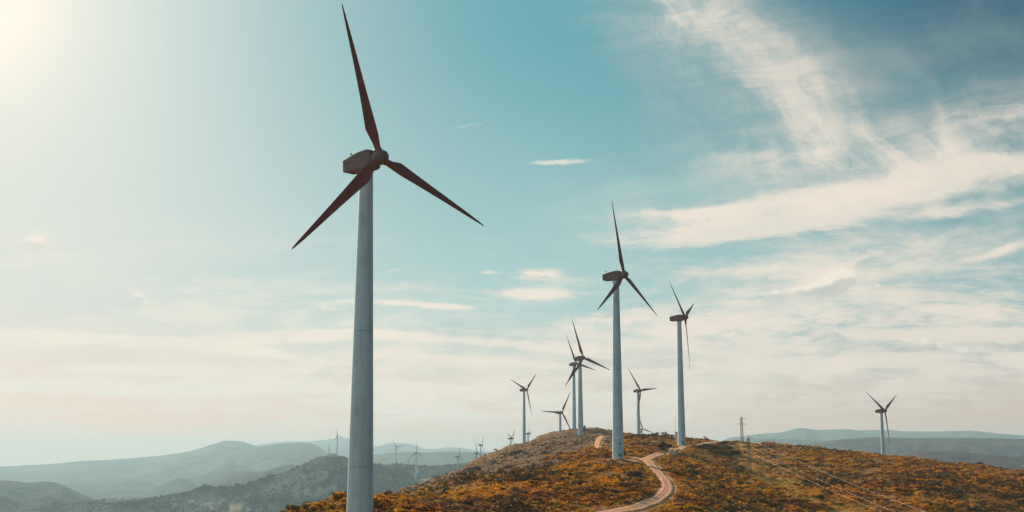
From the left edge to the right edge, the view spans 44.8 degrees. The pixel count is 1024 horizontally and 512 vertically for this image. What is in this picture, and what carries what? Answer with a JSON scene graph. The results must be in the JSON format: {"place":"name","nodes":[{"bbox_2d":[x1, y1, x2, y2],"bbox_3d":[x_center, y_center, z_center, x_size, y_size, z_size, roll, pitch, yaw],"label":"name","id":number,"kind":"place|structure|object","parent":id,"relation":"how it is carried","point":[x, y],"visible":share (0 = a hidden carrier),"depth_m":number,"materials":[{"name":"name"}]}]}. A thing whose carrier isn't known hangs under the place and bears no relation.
{"place":"outdoors","nodes":[
{"label":"outdoors","id":0,"kind":"place"},
{"bbox_2d":[0,428,1023,511],"bbox_3d":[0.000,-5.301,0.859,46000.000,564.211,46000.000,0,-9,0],"label":"hills","id":1,"kind":"structure","parent":0,"point":[28,488],"depth_m":7458.60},
{"bbox_2d":[105,499,116,501],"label":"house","id":2,"kind":"structure","parent":1,"relation":"on","point":[110,500],"depth_m":3973.16,"materials":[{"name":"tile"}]},
{"bbox_2d":[39,455,467,511],"bbox_3d":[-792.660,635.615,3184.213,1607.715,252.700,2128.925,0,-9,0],"label":"woodland","id":3,"kind":"object","parent":1,"relation":"on","point":[239,488],"visible":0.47,"depth_m":3561.01,"materials":[{"name":"green plant"}]},
{"bbox_2d":[412,448,420,480],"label":"wind turbine","id":4,"kind":"object","parent":1,"relation":"on","point":[416,465],"visible":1,"depth_m":3037.74,"materials":[{"name":"paint"}]},
{"bbox_2d":[456,451,462,469],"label":"wind turbine","id":5,"kind":"object","parent":1,"relation":"on","point":[458,461],"visible":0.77,"depth_m":2792.80,"materials":[{"name":"paint"}]},
{"bbox_2d":[0,0,1023,466],"label":"sky","id":6,"kind":"structure","parent":0,"point":[834,189],"materials":[{"name":"blue"}]},
{"bbox_2d":[594,436,611,449],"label":"hill path","id":7,"kind":"structure","parent":0,"point":[598,441],"depth_m":633.23,"materials":[{"name":"beige soil"}]},
{"bbox_2d":[600,457,674,511],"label":"dirt road","id":8,"kind":"structure","parent":0,"point":[664,493],"depth_m":293.51,"materials":[{"name":"beige soil"}]},
{"bbox_2d":[310,428,1023,511],"bbox_3d":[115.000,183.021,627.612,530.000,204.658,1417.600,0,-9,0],"label":"ground","id":9,"kind":"structure","parent":0,"point":[553,434],"depth_m":488.32,"materials":[{"name":"brown soil"}]},
{"bbox_2d":[280,504,299,511],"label":"bush","id":10,"kind":"object","parent":9,"relation":"on","point":[287,506],"visible":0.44,"depth_m":225.57,"materials":[{"name":"green plant"}]},
{"bbox_2d":[292,4,483,511],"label":"wind turbine","id":11,"kind":"object","parent":9,"relation":"on","point":[364,165],"visible":1,"depth_m":192.39,"materials":[{"name":"paint"}]},
{"bbox_2d":[461,499,473,503],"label":"bush","id":12,"kind":"object","parent":9,"relation":"on","point":[469,501],"visible":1,"depth_m":253.35,"materials":[{"name":"green plant"}]},
{"bbox_2d":[395,428,624,493],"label":"shrubs","id":13,"kind":"object","parent":9,"relation":"on","point":[548,453],"visible":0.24,"depth_m":611.55,"materials":[{"name":"plant"}]},
{"bbox_2d":[510,374,535,442],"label":"wind turbine","id":14,"kind":"object","parent":9,"relation":"on","point":[523,389],"visible":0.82,"depth_m":1161.27,"materials":[{"name":"paint"}]},
{"bbox_2d":[524,472,555,477],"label":"bush","id":15,"kind":"object","parent":9,"relation":"on","point":[533,474],"visible":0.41,"depth_m":329.90,"materials":[{"name":"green plant"}]},
{"bbox_2d":[543,393,569,430],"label":"wind turbine","id":16,"kind":"object","parent":9,"relation":"on","point":[559,413],"visible":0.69,"depth_m":1240.94,"materials":[{"name":"paint"}]},
{"bbox_2d":[566,335,594,428],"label":"wind turbine","id":17,"kind":"object","parent":9,"relation":"on","point":[574,364],"visible":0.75,"depth_m":1039.86,"materials":[{"name":"paint"}]},
{"bbox_2d":[566,320,609,435],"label":"wind turbine","id":18,"kind":"object","parent":9,"relation":"on","point":[579,359],"visible":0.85,"depth_m":783.51,"materials":[{"name":"paint"}]},
{"bbox_2d":[597,204,655,459],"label":"wind turbine","id":19,"kind":"object","parent":9,"relation":"on","point":[616,277],"visible":0.96,"depth_m":403.87,"materials":[{"name":"paint"}]},
{"bbox_2d":[623,470,641,475],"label":"bush","id":20,"kind":"object","parent":9,"relation":"on","point":[635,472],"visible":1,"depth_m":340.52,"materials":[{"name":"green plant"}]},
{"bbox_2d":[629,370,656,433],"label":"wind turbine","id":21,"kind":"object","parent":9,"relation":"on","point":[638,407],"visible":0.85,"depth_m":1102.17,"materials":[{"name":"paint"}]},
{"bbox_2d":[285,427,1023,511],"bbox_3d":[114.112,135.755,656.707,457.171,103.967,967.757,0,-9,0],"label":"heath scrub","id":22,"kind":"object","parent":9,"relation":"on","point":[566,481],"visible":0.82,"depth_m":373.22,"materials":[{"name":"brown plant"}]},
{"bbox_2d":[652,441,671,447],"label":"bush","id":23,"kind":"object","parent":9,"relation":"on","point":[664,444],"visible":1,"depth_m":526.02,"materials":[{"name":"green plant"}]},
{"bbox_2d":[675,432,677,442],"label":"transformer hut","id":24,"kind":"object","parent":9,"relation":"on","point":[676,437],"visible":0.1,"depth_m":614.84,"materials":[{"name":"concrete"}]},
{"bbox_2d":[669,284,693,445],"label":"wind turbine","id":25,"kind":"object","parent":9,"relation":"on","point":[680,318],"visible":0.96,"depth_m":589.27,"materials":[{"name":"paint"}]},
{"bbox_2d":[698,443,713,447],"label":"bush","id":26,"kind":"object","parent":9,"relation":"on","point":[703,445],"visible":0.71,"depth_m":570.75,"materials":[{"name":"green plant"}]},
{"bbox_2d":[702,445,726,450],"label":"bush","id":27,"kind":"object","parent":9,"relation":"on","point":[713,447],"visible":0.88,"depth_m":564.46,"materials":[{"name":"green plant"}]},
{"bbox_2d":[707,449,731,455],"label":"bush","id":28,"kind":"object","parent":9,"relation":"on","point":[724,452],"visible":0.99,"depth_m":547.23,"materials":[{"name":"green plant"}]},
{"bbox_2d":[715,441,732,444],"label":"bush","id":29,"kind":"object","parent":9,"relation":"on","point":[722,443],"visible":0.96,"depth_m":642.02,"materials":[{"name":"green plant"}]},
{"bbox_2d":[730,450,745,454],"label":"bush","id":30,"kind":"object","parent":9,"relation":"on","point":[735,452],"visible":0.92,"depth_m":554.10,"materials":[{"name":"green plant"}]},
{"bbox_2d":[737,418,745,442],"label":"lattice pylon","id":31,"kind":"object","parent":9,"relation":"on","point":[742,435],"visible":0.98,"depth_m":683.63,"materials":[{"name":"metal"}]},
{"bbox_2d":[743,437,753,472],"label":"lattice pylon","id":32,"kind":"object","parent":9,"relation":"on","point":[749,452],"visible":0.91,"depth_m":508.66,"materials":[{"name":"metal"}]},
{"bbox_2d":[811,495,824,498],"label":"bush","id":33,"kind":"object","parent":9,"relation":"on","point":[818,497],"visible":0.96,"depth_m":376.24,"materials":[{"name":"green plant"}]},
{"bbox_2d":[866,392,895,454],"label":"wind turbine","id":34,"kind":"object","parent":9,"relation":"on","point":[882,410],"visible":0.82,"depth_m":917.26,"materials":[{"name":"paint"}]},
{"bbox_2d":[639,441,719,459],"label":"dirt track","id":35,"kind":"structure","parent":0,"point":[657,455],"depth_m":517.43,"materials":[{"name":"beige soil"}]}
]}

